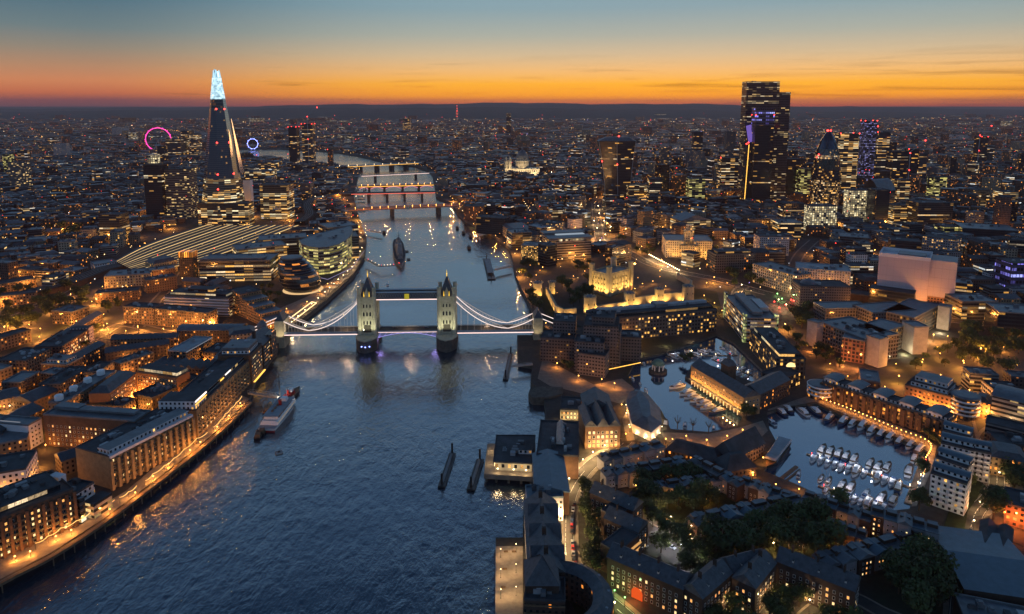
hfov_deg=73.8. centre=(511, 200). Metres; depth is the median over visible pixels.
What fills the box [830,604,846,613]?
broadleaf tree
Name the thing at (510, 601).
jetty
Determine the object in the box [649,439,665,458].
terraced house
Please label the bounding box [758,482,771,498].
terraced house
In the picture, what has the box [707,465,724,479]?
terraced house
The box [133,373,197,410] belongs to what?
glass roofed block
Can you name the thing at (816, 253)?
city building
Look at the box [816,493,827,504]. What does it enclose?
terraced house
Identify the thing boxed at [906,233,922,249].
city building
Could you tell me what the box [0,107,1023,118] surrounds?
hills
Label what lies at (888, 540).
terraced house
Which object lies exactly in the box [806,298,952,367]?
office complex
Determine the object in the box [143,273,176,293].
apartment block
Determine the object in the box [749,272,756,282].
broadleaf tree
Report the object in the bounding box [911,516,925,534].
terraced house
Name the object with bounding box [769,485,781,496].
terraced house
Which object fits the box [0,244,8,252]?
city building
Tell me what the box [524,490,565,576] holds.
riverside block
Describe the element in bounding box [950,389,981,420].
round apartments
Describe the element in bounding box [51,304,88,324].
city building
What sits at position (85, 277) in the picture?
railway viaduct
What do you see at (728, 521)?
broadleaf tree
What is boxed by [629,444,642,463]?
terraced house
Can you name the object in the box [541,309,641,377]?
concrete hotel
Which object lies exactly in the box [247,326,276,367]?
riverside apartments
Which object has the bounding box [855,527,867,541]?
terraced house
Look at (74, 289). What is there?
broadleaf tree
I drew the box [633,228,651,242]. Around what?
city building
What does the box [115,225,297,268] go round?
railway station roof
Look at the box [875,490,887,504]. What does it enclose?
motor yacht
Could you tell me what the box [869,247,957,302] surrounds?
windowless block
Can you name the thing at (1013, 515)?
office block
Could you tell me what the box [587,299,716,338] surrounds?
dockside offices
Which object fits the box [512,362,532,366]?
gangway
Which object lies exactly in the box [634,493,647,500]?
broadleaf tree
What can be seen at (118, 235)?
city building
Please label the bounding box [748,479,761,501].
terraced house
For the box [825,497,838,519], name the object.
terraced house
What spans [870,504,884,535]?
terraced house
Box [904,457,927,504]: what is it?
pontoon
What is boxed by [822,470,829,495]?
sailing yacht
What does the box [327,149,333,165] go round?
power station chimney
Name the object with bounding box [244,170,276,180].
office block
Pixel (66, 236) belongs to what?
city building
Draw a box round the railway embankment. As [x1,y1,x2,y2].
[850,289,938,303]
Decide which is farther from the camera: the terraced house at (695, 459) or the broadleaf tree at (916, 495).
the terraced house at (695, 459)
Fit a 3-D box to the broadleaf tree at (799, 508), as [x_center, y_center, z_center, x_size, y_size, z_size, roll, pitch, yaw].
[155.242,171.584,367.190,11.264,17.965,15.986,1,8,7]
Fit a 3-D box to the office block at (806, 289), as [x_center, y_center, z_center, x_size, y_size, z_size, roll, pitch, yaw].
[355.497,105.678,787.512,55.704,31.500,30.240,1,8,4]
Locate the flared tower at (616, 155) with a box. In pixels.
[597,136,635,199]
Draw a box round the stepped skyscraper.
[737,81,790,199]
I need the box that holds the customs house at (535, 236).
[502,222,539,241]
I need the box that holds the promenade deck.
[0,401,251,592]
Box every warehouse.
[0,387,20,410]
[0,449,38,487]
[1,371,40,393]
[10,385,57,410]
[40,367,73,381]
[90,258,116,268]
[176,324,247,344]
[229,325,254,339]
[578,398,620,448]
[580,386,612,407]
[688,353,760,416]
[745,370,789,409]
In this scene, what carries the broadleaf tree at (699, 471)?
on the ground at (876, 585)
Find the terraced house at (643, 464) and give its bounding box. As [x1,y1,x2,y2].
[637,461,651,470]
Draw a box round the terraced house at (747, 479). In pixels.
[742,475,750,498]
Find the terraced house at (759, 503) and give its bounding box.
[750,498,770,511]
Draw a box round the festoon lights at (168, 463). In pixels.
[145,432,207,483]
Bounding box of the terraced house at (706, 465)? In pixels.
[697,460,713,474]
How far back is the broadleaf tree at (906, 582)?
311.59 m
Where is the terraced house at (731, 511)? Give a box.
[719,504,743,521]
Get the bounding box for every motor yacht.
[667,352,679,358]
[669,380,685,388]
[679,387,695,395]
[684,391,699,398]
[690,395,705,402]
[696,397,711,405]
[697,348,708,353]
[700,401,715,409]
[709,405,726,414]
[777,408,788,416]
[783,404,794,413]
[795,405,810,417]
[808,404,822,415]
[817,443,826,454]
[824,411,834,422]
[825,445,834,456]
[833,447,843,459]
[836,478,846,488]
[837,413,848,426]
[841,450,850,461]
[845,480,855,492]
[847,417,856,427]
[849,453,858,463]
[851,462,861,477]
[857,417,867,430]
[862,495,873,508]
[865,457,874,468]
[866,422,876,435]
[872,460,882,471]
[873,468,883,482]
[875,428,885,438]
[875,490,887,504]
[882,461,891,472]
[884,429,895,442]
[887,493,897,505]
[894,434,903,445]
[894,479,902,493]
[904,463,913,477]
[905,437,915,449]
[910,453,918,463]
[913,442,924,454]
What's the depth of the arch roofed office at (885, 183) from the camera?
1515.70 m
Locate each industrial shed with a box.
[937,526,1023,605]
[953,592,1023,613]
[978,518,1013,545]
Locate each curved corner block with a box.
[985,440,1023,476]
[986,431,1023,451]
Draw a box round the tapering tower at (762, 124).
[749,108,774,202]
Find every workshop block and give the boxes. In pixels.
[153,356,215,374]
[204,348,221,369]
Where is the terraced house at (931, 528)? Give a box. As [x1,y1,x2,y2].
[925,519,938,542]
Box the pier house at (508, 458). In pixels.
[484,434,535,483]
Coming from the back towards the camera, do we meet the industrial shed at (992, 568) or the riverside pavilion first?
the riverside pavilion
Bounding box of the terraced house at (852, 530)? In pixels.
[844,523,856,543]
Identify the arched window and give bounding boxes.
[786,363,795,366]
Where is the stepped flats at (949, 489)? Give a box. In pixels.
[929,461,972,515]
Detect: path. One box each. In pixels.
[281,259,360,322]
[538,361,634,403]
[622,412,634,440]
[661,421,767,446]
[768,396,936,505]
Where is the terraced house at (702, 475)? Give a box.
[693,474,710,486]
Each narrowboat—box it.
[780,465,797,478]
[785,469,800,479]
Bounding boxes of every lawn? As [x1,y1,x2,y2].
[540,287,581,326]
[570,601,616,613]
[643,492,742,522]
[681,286,723,318]
[717,536,873,559]
[944,481,984,528]
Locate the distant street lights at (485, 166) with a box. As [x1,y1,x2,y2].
[5,115,1005,286]
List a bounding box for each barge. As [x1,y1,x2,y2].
[253,419,261,439]
[259,427,265,435]
[262,397,271,414]
[764,436,791,468]
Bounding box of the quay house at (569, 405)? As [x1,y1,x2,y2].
[560,396,580,420]
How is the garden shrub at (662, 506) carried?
on the lawn at (684, 512)
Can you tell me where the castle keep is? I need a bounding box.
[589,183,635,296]
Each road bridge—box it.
[327,162,420,170]
[341,203,461,216]
[343,191,442,199]
[351,183,440,191]
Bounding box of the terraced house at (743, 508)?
[734,501,753,517]
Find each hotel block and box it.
[795,261,850,285]
[904,370,960,408]
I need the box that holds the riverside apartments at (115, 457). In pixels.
[75,408,196,490]
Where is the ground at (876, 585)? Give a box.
[0,107,1023,613]
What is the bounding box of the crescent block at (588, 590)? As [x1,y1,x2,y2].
[559,560,613,613]
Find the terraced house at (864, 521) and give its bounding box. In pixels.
[859,509,870,536]
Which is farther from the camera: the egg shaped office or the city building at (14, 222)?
the city building at (14, 222)
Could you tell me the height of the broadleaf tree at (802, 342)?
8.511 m
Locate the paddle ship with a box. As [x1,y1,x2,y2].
[258,390,295,432]
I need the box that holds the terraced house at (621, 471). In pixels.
[612,464,628,487]
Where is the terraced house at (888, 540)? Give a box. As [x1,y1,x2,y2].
[876,533,903,550]
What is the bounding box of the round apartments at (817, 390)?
[807,379,831,400]
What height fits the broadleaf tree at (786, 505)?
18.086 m
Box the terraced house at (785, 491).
[779,489,790,499]
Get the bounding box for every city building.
[0,220,4,226]
[0,232,4,238]
[0,238,15,241]
[0,241,12,246]
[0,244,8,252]
[0,251,14,257]
[0,259,18,279]
[3,239,24,242]
[4,224,23,229]
[4,246,30,251]
[5,220,25,225]
[5,230,23,237]
[9,250,30,259]
[10,234,27,240]
[12,242,35,250]
[17,253,39,262]
[18,261,35,267]
[18,265,47,276]
[23,222,41,227]
[25,237,47,244]
[27,226,45,236]
[27,235,47,238]
[33,244,56,252]
[34,245,52,252]
[34,250,57,255]
[34,259,63,268]
[34,268,58,278]
[36,254,64,260]
[46,228,63,235]
[46,235,56,243]
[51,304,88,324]
[52,236,57,247]
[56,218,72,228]
[57,233,76,250]
[57,254,87,264]
[58,239,77,250]
[58,266,87,276]
[59,248,77,254]
[59,260,85,269]
[72,219,89,228]
[75,248,98,260]
[77,234,88,238]
[77,238,89,241]
[77,241,90,247]
[80,226,98,232]
[81,227,98,237]
[88,215,98,224]
[90,235,108,247]
[92,242,108,247]
[99,243,119,256]
[109,228,126,247]
[128,232,140,243]
[129,217,137,222]
[130,220,145,229]
[132,223,142,232]
[145,219,161,229]
[154,224,164,232]
[182,277,207,287]
[204,277,228,285]
[213,284,230,288]
[290,226,300,232]
[300,226,312,234]
[309,220,319,227]
[327,218,337,221]
[332,215,347,220]
[515,219,530,224]
[522,210,534,219]
[536,210,551,219]
[538,242,556,266]
[568,217,581,228]
[570,213,584,225]
[576,228,593,235]
[591,241,606,253]
[605,210,621,225]
[605,244,625,265]
[606,220,619,232]
[606,240,631,260]
[617,216,633,225]
[619,224,637,235]
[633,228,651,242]
[636,235,655,247]
[637,209,652,226]
[637,226,653,236]
[653,211,657,218]
[653,218,657,228]
[656,228,675,243]
[658,212,674,227]
[671,222,687,233]
[681,250,700,267]
[695,226,714,236]
[708,216,723,218]
[710,218,725,222]
[712,228,728,238]
[714,223,729,236]
[723,238,739,247]
[725,215,742,224]
[730,217,740,224]
[730,224,744,230]
[730,231,745,239]
[732,222,745,226]
[733,227,752,233]
[740,234,753,247]
[744,223,762,226]
[747,217,762,223]
[749,225,767,234]
[749,249,769,262]
[756,230,776,232]
[761,217,775,228]
[765,245,785,260]
[768,250,784,264]
[777,217,794,218]
[777,232,792,235]
[789,237,794,251]
[805,225,822,235]
[813,246,827,260]
[819,239,845,248]
[819,249,839,262]
[820,254,838,263]
[823,225,840,234]
[827,229,845,238]
[829,247,839,258]
[830,232,838,238]
[831,235,838,238]
[836,217,848,225]
[838,221,856,229]
[839,245,866,263]
[843,262,873,273]
[844,226,860,232]
[845,251,867,261]
[846,224,861,227]
[849,218,862,221]
[850,272,852,284]
[851,230,871,236]
[853,240,873,253]
[853,273,877,281]
[855,275,876,290]
[858,368,879,388]
[861,228,877,233]
[862,224,878,228]
[867,257,878,270]
[868,254,878,256]
[869,220,884,223]
[871,229,891,242]
[875,223,894,228]
[878,234,894,245]
[880,225,893,229]
[880,239,887,248]
[887,227,910,232]
[892,221,902,226]
[892,232,908,235]
[901,222,922,233]
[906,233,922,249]
[924,224,933,228]
[924,229,943,234]
[924,250,943,254]
[926,232,948,233]
[939,249,961,266]
[943,220,958,223]
[946,232,962,234]
[952,218,965,221]
[957,232,973,237]
[957,267,978,274]
[957,273,975,277]
[960,275,995,290]
[961,238,967,255]
[961,254,988,267]
[961,366,998,391]
[964,241,992,254]
[965,210,984,222]
[966,237,989,254]
[973,264,994,274]
[977,236,997,241]
[979,284,1008,296]
[980,251,1005,260]
[981,379,1017,394]
[982,270,993,278]
[988,241,1007,251]
[989,235,1007,241]
[989,293,1020,302]
[992,195,1012,225]
[997,245,1017,256]
[1002,370,1023,386]
[1005,237,1023,252]
[1005,285,1023,292]
[1010,200,1018,221]
[1010,221,1023,227]
[1014,232,1023,237]
[1016,290,1023,302]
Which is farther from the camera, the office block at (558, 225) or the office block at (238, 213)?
the office block at (238, 213)
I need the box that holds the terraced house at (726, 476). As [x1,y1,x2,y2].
[719,470,733,494]
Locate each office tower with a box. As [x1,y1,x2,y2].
[157,146,167,161]
[165,138,186,154]
[181,130,193,153]
[189,134,201,155]
[626,183,646,197]
[691,131,702,150]
[716,157,738,188]
[724,131,735,156]
[785,157,799,195]
[835,132,859,189]
[857,120,877,180]
[873,131,889,178]
[885,150,908,178]
[905,148,918,175]
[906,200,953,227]
[917,152,926,178]
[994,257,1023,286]
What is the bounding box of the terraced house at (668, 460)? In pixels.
[660,457,673,478]
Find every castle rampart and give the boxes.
[546,287,576,313]
[596,301,626,307]
[635,292,681,304]
[677,273,691,284]
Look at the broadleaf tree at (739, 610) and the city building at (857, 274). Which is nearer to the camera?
the broadleaf tree at (739, 610)
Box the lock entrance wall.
[528,386,562,404]
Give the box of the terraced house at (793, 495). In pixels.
[781,491,802,516]
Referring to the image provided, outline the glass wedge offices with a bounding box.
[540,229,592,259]
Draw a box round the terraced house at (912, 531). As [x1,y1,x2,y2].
[911,528,918,537]
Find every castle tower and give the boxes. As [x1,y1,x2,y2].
[532,280,543,295]
[548,280,555,293]
[583,294,596,313]
[624,290,635,304]
[654,287,663,300]
[681,283,693,300]
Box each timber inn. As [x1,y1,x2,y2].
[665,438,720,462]
[713,451,756,477]
[715,426,764,460]
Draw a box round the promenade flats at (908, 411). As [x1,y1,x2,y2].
[820,372,956,435]
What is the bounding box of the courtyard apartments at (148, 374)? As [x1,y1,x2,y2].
[136,363,190,390]
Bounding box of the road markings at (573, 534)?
[565,442,633,613]
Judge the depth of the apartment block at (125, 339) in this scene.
646.97 m
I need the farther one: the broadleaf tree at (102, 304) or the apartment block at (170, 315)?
the broadleaf tree at (102, 304)
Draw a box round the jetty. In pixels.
[495,546,522,613]
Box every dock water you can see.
[628,336,760,431]
[766,406,927,509]
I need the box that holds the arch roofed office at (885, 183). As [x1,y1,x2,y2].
[862,178,895,202]
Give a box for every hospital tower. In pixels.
[143,155,167,218]
[164,167,198,218]
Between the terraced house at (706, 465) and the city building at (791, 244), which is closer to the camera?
the terraced house at (706, 465)
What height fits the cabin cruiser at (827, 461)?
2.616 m
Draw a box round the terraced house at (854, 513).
[847,505,861,527]
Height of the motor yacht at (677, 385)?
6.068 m
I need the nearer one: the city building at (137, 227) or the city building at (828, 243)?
the city building at (828, 243)
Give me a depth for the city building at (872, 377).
553.24 m
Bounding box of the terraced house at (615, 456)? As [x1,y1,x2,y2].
[609,449,622,466]
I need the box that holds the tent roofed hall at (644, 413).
[626,390,661,440]
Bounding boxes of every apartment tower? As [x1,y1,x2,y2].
[403,118,410,129]
[506,113,510,132]
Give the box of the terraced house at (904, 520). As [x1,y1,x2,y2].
[897,512,912,533]
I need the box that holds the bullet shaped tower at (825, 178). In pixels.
[811,130,840,205]
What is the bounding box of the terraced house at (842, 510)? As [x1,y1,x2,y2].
[836,502,850,520]
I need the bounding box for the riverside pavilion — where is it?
[51,472,112,523]
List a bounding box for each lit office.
[506,228,530,248]
[521,241,541,260]
[528,223,554,241]
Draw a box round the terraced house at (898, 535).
[893,531,912,545]
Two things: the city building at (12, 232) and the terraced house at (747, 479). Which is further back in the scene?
the city building at (12, 232)
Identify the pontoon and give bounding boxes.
[665,355,737,356]
[712,359,752,375]
[806,452,913,488]
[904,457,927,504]
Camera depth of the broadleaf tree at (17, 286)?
831.17 m
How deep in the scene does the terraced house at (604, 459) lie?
432.21 m
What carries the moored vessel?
on the river water at (342, 505)
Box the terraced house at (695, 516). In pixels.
[687,511,707,538]
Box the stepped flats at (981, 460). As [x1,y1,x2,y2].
[962,436,991,482]
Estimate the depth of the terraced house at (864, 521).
367.54 m
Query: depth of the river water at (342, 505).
427.61 m
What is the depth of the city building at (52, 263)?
952.15 m
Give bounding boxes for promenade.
[0,395,248,578]
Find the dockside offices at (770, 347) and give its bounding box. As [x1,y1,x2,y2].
[749,327,805,379]
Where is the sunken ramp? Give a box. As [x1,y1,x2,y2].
[291,302,315,319]
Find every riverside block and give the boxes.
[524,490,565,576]
[524,554,559,593]
[524,576,565,613]
[525,484,562,520]
[532,449,569,514]
[536,419,578,478]
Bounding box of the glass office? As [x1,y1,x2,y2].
[723,292,778,342]
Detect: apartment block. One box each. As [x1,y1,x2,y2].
[0,275,36,291]
[0,289,37,306]
[0,327,31,350]
[0,363,12,385]
[0,402,43,432]
[0,414,43,448]
[0,430,30,453]
[38,365,89,393]
[41,271,68,285]
[41,353,82,370]
[43,402,149,447]
[46,311,102,340]
[48,369,116,409]
[54,447,76,474]
[72,341,104,365]
[82,361,113,377]
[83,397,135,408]
[95,286,140,302]
[104,338,168,360]
[110,332,180,348]
[111,350,153,372]
[123,302,163,324]
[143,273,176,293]
[148,265,175,275]
[154,304,217,327]
[163,285,234,316]
[168,336,211,359]
[202,342,226,360]
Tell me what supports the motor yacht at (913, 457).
on the dock water at (812, 433)
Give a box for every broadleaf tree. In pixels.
[0,311,11,323]
[0,316,16,330]
[1,306,18,315]
[2,299,14,307]
[11,282,24,290]
[12,314,22,320]
[14,320,23,328]
[15,304,29,313]
[22,303,34,311]
[22,309,39,325]
[23,283,33,288]
[28,294,47,305]
[36,300,53,314]
[40,286,51,293]
[43,306,55,315]
[47,295,62,307]
[55,291,66,296]
[56,220,66,227]
[57,278,73,290]
[62,295,75,302]
[65,227,76,231]
[69,285,80,297]
[73,222,82,227]
[74,296,88,304]
[76,289,88,297]
[81,339,90,346]
[91,322,101,330]
[100,299,109,311]
[103,301,113,312]
[114,300,121,308]
[266,282,274,289]
[274,290,282,294]
[519,267,527,275]
[525,287,535,293]
[526,292,537,304]
[531,260,537,268]
[531,298,542,307]
[557,277,563,287]
[562,279,572,291]
[565,360,574,370]
[568,295,577,306]
[574,285,586,298]
[574,289,584,302]
[577,494,589,505]
[578,475,591,494]
[578,500,592,524]
[580,263,588,269]
[580,482,592,498]
[581,539,600,557]
[581,546,604,571]
[583,524,601,538]
[584,511,597,526]
[585,284,595,294]
[590,532,602,549]
[593,505,604,526]
[630,488,639,497]
[633,466,652,480]
[633,477,656,486]
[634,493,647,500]
[636,479,648,496]
[640,497,659,512]
[645,481,670,504]
[645,505,658,526]
[649,470,660,480]
[649,529,673,552]
[654,509,677,531]
[658,463,681,478]
[661,489,677,508]
[663,517,695,549]
[670,462,694,477]
[672,483,689,505]
[673,526,708,552]
[674,551,695,570]
[677,543,696,559]
[680,488,704,508]
[682,461,703,474]
[686,352,693,360]
[688,567,700,573]
[689,476,712,497]
[690,555,706,570]
[693,544,713,562]
[698,512,725,532]
[699,521,726,551]
[701,606,718,613]
[705,485,719,500]
[711,602,731,613]
[714,522,751,554]
[722,590,747,610]
[723,518,744,533]
[725,266,731,274]
[729,272,738,277]
[729,518,756,550]
[730,606,756,613]
[731,278,737,286]
[738,402,753,418]
[739,511,762,527]
[744,273,752,281]
[745,264,752,271]
[746,508,765,525]
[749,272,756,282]
[751,406,757,417]
[753,528,772,548]
[755,277,764,286]
[756,524,772,548]
[761,515,781,539]
[761,589,778,613]
[764,497,793,519]
[765,505,785,517]
[768,519,801,549]
[768,588,795,613]
[769,599,793,613]
[772,580,791,597]
[775,511,804,548]
[781,323,792,331]
[787,304,801,315]
[788,581,815,606]
[791,500,813,523]
[792,309,802,318]
[792,331,802,343]
[795,527,813,553]
[796,315,807,327]
[798,340,808,348]
[798,495,832,519]
[799,304,810,310]
[800,520,829,551]
[802,300,812,310]
[802,309,814,315]
[803,314,814,318]
[803,497,820,518]
[811,348,821,358]
[812,342,823,349]
[818,531,833,545]
[818,601,833,613]
[820,352,829,359]
[821,344,832,350]
[822,515,848,547]
[826,348,834,355]
[827,486,849,503]
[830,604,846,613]
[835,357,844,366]
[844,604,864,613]
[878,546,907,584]
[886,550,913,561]
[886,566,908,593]
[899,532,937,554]
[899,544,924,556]
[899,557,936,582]
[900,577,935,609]
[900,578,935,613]
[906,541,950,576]
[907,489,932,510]
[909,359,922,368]
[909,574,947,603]
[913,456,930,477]
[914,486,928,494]
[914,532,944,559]
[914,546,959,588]
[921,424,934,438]
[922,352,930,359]
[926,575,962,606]
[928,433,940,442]
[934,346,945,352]
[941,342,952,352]
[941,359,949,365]
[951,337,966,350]
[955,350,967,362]
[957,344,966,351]
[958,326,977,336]
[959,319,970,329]
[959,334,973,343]
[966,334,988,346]
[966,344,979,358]
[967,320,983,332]
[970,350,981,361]
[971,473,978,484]
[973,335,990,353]
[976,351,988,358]
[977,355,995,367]
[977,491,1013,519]
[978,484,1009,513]
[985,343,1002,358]
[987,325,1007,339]
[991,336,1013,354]
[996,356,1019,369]
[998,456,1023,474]
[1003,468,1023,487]
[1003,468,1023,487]
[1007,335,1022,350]
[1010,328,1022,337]
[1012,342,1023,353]
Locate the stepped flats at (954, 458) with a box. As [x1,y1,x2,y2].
[935,446,974,491]
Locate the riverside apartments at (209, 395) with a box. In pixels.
[158,357,249,437]
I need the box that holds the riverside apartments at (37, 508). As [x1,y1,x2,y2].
[0,470,78,558]
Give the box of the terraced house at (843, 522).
[835,520,846,544]
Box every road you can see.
[12,283,87,314]
[37,447,71,464]
[40,323,176,375]
[134,220,286,327]
[545,321,581,329]
[559,438,634,613]
[592,204,983,324]
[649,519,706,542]
[732,286,746,294]
[790,240,816,267]
[800,595,896,613]
[948,438,1005,613]
[975,417,985,438]
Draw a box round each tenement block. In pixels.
[589,479,643,521]
[600,526,641,572]
[601,502,626,535]
[603,503,647,551]
[606,539,693,613]
[683,558,732,613]
[718,544,762,591]
[731,549,776,613]
[775,545,860,611]
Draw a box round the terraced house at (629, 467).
[624,462,638,487]
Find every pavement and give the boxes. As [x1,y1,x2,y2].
[2,280,94,315]
[40,323,175,377]
[131,220,287,327]
[568,442,640,613]
[591,203,983,325]
[730,286,749,325]
[778,240,818,290]
[796,593,900,613]
[943,427,1009,613]
[972,421,978,436]
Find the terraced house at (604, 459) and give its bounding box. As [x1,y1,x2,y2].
[597,452,612,469]
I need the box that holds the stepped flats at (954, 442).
[941,431,975,458]
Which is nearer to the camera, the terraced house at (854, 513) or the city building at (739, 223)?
the terraced house at (854, 513)
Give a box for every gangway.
[247,389,278,397]
[365,258,379,266]
[493,264,512,270]
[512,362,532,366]
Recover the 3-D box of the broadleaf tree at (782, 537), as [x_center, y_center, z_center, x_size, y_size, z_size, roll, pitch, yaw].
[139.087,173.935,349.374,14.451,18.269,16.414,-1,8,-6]
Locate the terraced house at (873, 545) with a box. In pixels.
[861,537,886,570]
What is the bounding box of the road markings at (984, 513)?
[950,438,1004,605]
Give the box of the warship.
[392,235,409,267]
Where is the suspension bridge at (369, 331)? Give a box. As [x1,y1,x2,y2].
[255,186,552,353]
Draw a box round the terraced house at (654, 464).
[648,459,664,480]
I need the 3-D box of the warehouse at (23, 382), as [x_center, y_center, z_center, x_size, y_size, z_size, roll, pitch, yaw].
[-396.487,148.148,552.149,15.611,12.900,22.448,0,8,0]
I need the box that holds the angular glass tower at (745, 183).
[740,125,751,200]
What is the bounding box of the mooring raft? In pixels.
[275,450,282,454]
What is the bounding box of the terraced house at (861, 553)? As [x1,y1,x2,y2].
[845,541,875,577]
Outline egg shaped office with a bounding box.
[277,254,322,294]
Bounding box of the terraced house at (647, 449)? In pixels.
[639,442,654,461]
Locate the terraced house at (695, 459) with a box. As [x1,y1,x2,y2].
[686,455,703,467]
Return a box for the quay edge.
[0,148,927,579]
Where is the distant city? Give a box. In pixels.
[0,113,1023,225]
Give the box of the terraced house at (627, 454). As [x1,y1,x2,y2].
[618,446,634,464]
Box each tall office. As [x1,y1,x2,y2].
[2,153,13,171]
[7,161,32,187]
[98,212,129,239]
[647,177,661,194]
[686,177,704,199]
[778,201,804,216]
[795,167,810,196]
[888,203,907,223]
[891,178,909,202]
[926,175,946,195]
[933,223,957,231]
[965,188,989,206]
[972,136,988,161]
[992,190,1018,200]
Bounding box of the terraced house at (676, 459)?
[671,455,688,465]
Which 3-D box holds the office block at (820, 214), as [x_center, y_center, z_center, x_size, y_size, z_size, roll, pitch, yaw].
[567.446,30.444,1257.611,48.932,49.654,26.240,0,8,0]
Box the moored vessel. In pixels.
[278,373,299,396]
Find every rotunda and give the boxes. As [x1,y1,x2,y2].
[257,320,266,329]
[649,359,666,374]
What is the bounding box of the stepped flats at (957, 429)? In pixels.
[941,420,973,438]
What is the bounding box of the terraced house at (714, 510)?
[703,508,724,535]
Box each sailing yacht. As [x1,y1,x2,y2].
[818,462,824,482]
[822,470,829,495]
[824,457,831,485]
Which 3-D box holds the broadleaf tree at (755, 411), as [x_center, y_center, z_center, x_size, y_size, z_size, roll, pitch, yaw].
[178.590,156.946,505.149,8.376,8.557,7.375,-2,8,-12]
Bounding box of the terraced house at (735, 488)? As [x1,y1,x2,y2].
[727,476,745,501]
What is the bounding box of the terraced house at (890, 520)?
[883,508,897,534]
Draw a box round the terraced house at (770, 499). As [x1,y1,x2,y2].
[765,495,781,506]
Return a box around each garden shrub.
[659,502,666,510]
[691,500,700,510]
[699,497,709,508]
[709,549,723,560]
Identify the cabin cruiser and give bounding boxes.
[768,418,777,425]
[796,470,800,477]
[809,452,817,462]
[817,455,824,464]
[824,458,830,466]
[831,459,838,468]
[837,461,844,471]
[845,463,852,472]
[850,493,858,503]
[857,496,864,506]
[860,468,867,477]
[861,488,870,497]
[871,500,878,505]
[880,473,888,484]
[881,501,887,509]
[888,476,896,487]
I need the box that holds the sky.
[0,0,1023,106]
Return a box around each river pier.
[438,443,455,487]
[467,449,483,490]
[483,254,495,279]
[503,347,512,379]
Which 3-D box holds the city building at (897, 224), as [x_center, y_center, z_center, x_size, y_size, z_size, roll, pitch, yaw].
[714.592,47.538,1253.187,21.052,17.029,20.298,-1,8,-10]
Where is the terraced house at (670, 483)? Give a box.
[665,477,681,491]
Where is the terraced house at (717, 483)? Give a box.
[707,473,722,492]
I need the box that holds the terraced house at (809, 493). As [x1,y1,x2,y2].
[802,490,815,499]
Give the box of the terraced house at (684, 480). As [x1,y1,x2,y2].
[679,475,693,488]
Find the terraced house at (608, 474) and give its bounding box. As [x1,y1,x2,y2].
[600,466,616,486]
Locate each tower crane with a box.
[306,107,317,154]
[908,140,925,178]
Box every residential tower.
[288,126,300,161]
[301,123,315,162]
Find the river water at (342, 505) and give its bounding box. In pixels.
[0,149,544,613]
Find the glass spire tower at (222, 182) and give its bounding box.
[202,69,244,225]
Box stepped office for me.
[228,285,289,328]
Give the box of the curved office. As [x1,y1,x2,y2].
[299,225,364,279]
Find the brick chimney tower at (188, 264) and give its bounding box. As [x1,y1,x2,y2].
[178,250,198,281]
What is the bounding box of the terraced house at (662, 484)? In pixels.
[654,479,667,491]
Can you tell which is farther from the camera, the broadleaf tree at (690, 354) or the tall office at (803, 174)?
the tall office at (803, 174)
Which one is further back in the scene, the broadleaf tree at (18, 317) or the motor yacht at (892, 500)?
the broadleaf tree at (18, 317)
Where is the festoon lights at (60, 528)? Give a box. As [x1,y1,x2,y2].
[35,501,112,548]
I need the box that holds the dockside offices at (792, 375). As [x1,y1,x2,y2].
[761,366,800,388]
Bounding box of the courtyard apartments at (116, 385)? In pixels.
[88,370,136,403]
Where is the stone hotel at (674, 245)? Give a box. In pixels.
[662,224,712,257]
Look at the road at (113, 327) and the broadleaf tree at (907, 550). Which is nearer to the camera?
the broadleaf tree at (907, 550)
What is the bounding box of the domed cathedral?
[504,146,538,175]
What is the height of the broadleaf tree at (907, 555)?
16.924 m
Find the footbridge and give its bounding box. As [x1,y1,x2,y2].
[355,172,434,179]
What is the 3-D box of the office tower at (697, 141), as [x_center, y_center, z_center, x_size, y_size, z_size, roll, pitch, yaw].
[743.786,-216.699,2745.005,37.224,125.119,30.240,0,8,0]
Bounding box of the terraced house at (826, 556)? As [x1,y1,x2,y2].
[812,549,841,567]
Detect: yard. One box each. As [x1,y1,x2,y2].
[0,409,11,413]
[662,542,716,571]
[756,291,794,318]
[976,510,1023,545]
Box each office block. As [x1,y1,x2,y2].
[0,347,51,374]
[34,325,93,355]
[104,268,151,287]
[145,255,177,270]
[197,201,254,225]
[199,253,278,281]
[232,240,286,259]
[243,178,253,200]
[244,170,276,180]
[258,161,278,169]
[258,232,306,254]
[259,182,294,218]
[308,231,358,258]
[318,220,358,238]
[464,204,483,219]
[476,214,510,234]
[539,219,563,229]
[670,211,710,233]
[706,247,755,272]
[752,261,811,293]
[753,233,789,255]
[770,219,803,237]
[790,278,850,308]
[803,204,836,229]
[838,232,868,244]
[843,188,866,221]
[865,188,889,222]
[888,236,921,249]
[921,233,961,250]
[944,293,998,319]
[954,222,1018,236]
[955,278,972,292]
[975,392,991,418]
[983,302,1023,338]
[984,414,1023,437]
[990,384,1023,422]
[1003,486,1023,528]
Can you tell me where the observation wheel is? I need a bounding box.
[144,127,170,148]
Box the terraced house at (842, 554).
[829,545,857,573]
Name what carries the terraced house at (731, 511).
on the ground at (876, 585)
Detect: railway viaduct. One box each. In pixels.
[0,263,127,306]
[294,191,355,224]
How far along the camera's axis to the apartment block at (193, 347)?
606.73 m
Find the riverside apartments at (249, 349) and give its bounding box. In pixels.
[218,339,265,383]

